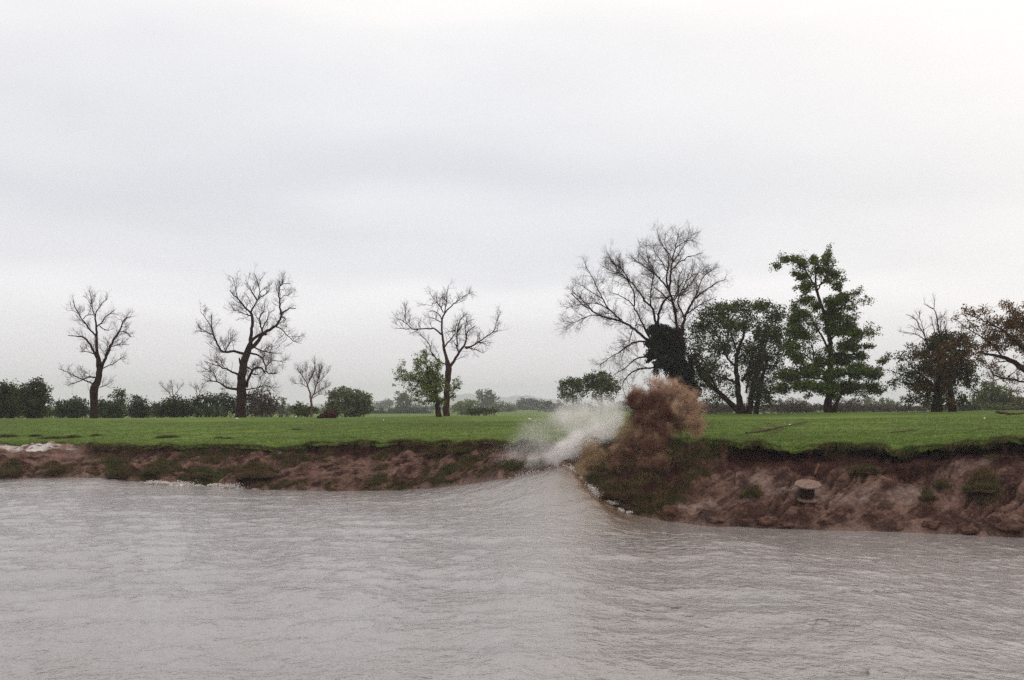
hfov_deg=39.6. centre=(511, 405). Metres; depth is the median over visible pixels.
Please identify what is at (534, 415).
meadow ground
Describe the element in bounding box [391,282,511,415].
bare tree
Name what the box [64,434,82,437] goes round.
grass tussock
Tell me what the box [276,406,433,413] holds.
field hedge
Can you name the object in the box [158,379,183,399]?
bare sapling
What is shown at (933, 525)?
earth clod
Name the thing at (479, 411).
hedge bush
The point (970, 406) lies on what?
hedge bush
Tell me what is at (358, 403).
bush
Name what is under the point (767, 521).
earth clod
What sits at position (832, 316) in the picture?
leafy tree
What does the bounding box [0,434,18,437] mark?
grass tussock
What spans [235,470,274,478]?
grass tussock
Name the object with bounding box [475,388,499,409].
distant tree
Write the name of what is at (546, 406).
distant tree
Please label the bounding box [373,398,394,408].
distant tree
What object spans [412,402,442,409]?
distant tree
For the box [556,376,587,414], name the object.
round tree
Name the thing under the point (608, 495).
grass tussock
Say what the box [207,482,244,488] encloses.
foam
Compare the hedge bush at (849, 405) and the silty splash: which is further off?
the hedge bush at (849, 405)
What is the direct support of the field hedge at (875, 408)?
on the meadow ground at (534, 415)
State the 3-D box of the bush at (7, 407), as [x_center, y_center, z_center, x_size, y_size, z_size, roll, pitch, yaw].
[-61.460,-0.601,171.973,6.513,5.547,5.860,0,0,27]
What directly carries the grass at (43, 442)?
on the meadow ground at (534, 415)
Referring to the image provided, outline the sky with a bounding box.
[0,0,1023,405]
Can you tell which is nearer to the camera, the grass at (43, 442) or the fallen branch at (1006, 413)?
the grass at (43, 442)
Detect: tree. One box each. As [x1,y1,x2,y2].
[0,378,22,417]
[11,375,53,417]
[60,285,134,417]
[107,387,129,417]
[192,263,305,416]
[288,355,330,416]
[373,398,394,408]
[387,390,415,411]
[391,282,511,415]
[392,343,462,416]
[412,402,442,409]
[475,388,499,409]
[513,396,544,409]
[538,399,627,411]
[554,220,735,414]
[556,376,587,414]
[581,369,623,414]
[685,297,789,413]
[768,242,891,411]
[883,292,986,411]
[941,298,1023,405]
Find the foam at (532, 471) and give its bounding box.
[514,463,562,476]
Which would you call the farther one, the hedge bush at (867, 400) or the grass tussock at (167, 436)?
the hedge bush at (867, 400)
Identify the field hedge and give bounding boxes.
[4,407,167,417]
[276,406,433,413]
[434,404,645,409]
[642,403,1023,413]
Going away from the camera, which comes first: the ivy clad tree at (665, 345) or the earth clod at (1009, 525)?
the earth clod at (1009, 525)
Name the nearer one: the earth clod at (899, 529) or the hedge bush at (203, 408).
the earth clod at (899, 529)
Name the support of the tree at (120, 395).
on the meadow ground at (534, 415)
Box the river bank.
[0,439,1023,537]
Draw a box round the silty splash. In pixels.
[572,434,610,476]
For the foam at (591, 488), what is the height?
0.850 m
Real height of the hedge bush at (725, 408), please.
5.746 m
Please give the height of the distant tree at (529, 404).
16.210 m
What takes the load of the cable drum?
on the river bank
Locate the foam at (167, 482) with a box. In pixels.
[144,479,199,485]
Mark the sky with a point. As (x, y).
(374, 154)
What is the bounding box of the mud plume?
[606,372,713,476]
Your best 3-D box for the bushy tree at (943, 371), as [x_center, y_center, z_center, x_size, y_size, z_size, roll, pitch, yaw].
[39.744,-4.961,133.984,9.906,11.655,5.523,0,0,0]
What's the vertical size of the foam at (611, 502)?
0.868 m
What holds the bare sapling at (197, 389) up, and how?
on the meadow ground at (534, 415)
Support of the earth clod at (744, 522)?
on the river bank
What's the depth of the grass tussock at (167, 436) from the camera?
103.51 m
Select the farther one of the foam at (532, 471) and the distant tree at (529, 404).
the distant tree at (529, 404)
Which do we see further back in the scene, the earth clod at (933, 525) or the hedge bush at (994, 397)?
the hedge bush at (994, 397)
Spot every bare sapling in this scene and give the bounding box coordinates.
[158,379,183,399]
[188,381,205,396]
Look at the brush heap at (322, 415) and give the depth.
144.68 m
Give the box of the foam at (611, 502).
[596,491,617,504]
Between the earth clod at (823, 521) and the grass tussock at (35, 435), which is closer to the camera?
the earth clod at (823, 521)
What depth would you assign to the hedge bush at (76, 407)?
189.48 m
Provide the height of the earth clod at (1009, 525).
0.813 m
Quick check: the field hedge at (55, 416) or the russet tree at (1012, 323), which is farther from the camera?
the field hedge at (55, 416)
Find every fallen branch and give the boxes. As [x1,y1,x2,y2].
[745,421,807,434]
[996,411,1023,414]
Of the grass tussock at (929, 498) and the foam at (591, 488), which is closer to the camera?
the grass tussock at (929, 498)
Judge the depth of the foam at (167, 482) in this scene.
86.77 m
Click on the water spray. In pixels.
(577, 449)
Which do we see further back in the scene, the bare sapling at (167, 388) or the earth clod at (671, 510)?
the bare sapling at (167, 388)
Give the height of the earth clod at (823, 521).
0.380 m
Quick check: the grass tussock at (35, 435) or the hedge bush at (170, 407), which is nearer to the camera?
the grass tussock at (35, 435)
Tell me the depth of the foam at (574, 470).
71.86 m
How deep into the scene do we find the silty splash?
72.38 m
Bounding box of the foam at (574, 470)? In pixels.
[564,464,582,479]
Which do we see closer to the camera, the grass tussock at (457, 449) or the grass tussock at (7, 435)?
the grass tussock at (457, 449)
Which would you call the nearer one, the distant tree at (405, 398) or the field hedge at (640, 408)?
the distant tree at (405, 398)
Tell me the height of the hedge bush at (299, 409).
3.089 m
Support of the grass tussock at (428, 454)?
on the river bank
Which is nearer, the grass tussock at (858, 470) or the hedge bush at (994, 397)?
the grass tussock at (858, 470)
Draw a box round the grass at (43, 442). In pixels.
[0,435,1023,451]
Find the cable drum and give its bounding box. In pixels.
[795,479,821,502]
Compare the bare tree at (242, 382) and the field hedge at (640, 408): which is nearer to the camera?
the bare tree at (242, 382)
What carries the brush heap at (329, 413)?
on the meadow ground at (534, 415)
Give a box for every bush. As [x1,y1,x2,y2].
[52,395,90,417]
[86,396,127,417]
[124,394,152,417]
[146,392,196,417]
[187,390,236,416]
[246,386,279,416]
[273,396,293,416]
[290,400,319,416]
[321,385,377,416]
[449,399,478,414]
[461,407,500,415]
[489,400,517,411]
[698,397,736,413]
[767,397,817,412]
[832,396,862,411]
[860,396,900,411]
[956,399,977,410]
[969,381,1023,409]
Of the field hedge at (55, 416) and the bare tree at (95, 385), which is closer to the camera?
the bare tree at (95, 385)
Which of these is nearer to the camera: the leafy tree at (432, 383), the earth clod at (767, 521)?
the earth clod at (767, 521)
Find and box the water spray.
[498,391,631,468]
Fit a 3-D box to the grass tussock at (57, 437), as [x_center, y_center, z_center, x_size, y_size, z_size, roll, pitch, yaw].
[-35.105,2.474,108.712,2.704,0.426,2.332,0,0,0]
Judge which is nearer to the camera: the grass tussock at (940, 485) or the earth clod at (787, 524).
the earth clod at (787, 524)
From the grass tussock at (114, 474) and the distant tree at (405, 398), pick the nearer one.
the grass tussock at (114, 474)
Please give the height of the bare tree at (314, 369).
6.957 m
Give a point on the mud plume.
(659, 412)
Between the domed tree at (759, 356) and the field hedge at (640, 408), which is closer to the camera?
the domed tree at (759, 356)
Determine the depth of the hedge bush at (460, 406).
597.61 m
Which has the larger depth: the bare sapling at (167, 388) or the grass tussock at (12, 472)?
the bare sapling at (167, 388)
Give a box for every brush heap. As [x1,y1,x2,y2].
[319,413,326,417]
[324,409,337,417]
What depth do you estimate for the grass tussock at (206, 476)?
87.13 m
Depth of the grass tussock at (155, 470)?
88.40 m
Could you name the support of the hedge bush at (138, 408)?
on the meadow ground at (534, 415)
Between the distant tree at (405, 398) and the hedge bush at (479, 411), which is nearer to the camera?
the hedge bush at (479, 411)
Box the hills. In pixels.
[219,393,919,405]
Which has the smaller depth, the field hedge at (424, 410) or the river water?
the river water
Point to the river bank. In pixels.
(845, 502)
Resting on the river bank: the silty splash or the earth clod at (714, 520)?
the earth clod at (714, 520)
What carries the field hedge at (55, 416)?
on the meadow ground at (534, 415)
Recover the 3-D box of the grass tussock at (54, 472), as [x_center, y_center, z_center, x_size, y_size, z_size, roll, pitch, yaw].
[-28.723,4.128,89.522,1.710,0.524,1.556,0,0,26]
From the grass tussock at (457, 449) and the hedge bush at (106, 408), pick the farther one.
the hedge bush at (106, 408)
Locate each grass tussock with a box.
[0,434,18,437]
[0,469,26,475]
[26,434,44,436]
[37,436,66,438]
[42,468,64,474]
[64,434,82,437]
[103,470,139,477]
[140,466,175,473]
[155,434,178,438]
[187,471,214,479]
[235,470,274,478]
[418,451,446,456]
[446,446,473,452]
[600,490,628,500]
[741,488,764,496]
[843,465,884,474]
[916,494,940,501]
[929,483,953,488]
[960,481,1004,492]
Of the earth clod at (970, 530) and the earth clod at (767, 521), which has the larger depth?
the earth clod at (767, 521)
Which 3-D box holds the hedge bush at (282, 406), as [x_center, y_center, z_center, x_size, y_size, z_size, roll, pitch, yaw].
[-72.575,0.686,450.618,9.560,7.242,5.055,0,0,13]
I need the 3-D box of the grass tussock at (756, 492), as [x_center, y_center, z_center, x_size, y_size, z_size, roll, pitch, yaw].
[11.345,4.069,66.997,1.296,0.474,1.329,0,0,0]
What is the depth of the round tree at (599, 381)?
209.66 m
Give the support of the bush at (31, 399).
on the meadow ground at (534, 415)
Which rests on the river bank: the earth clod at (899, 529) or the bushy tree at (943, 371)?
the earth clod at (899, 529)
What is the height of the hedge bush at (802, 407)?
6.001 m
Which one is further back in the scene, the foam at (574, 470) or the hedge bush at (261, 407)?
the hedge bush at (261, 407)
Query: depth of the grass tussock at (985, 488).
66.22 m
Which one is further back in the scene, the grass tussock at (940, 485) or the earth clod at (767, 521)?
the grass tussock at (940, 485)
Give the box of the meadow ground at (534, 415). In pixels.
[0,406,1023,455]
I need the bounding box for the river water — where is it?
[0,467,1023,679]
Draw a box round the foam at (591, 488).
[584,482,603,496]
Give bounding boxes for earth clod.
[661,505,676,516]
[706,517,724,523]
[737,519,749,525]
[756,516,777,526]
[781,522,795,527]
[817,519,831,524]
[895,527,904,530]
[921,520,940,529]
[961,525,979,534]
[994,518,1023,533]
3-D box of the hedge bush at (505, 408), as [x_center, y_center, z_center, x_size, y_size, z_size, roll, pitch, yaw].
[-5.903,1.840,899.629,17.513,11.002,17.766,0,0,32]

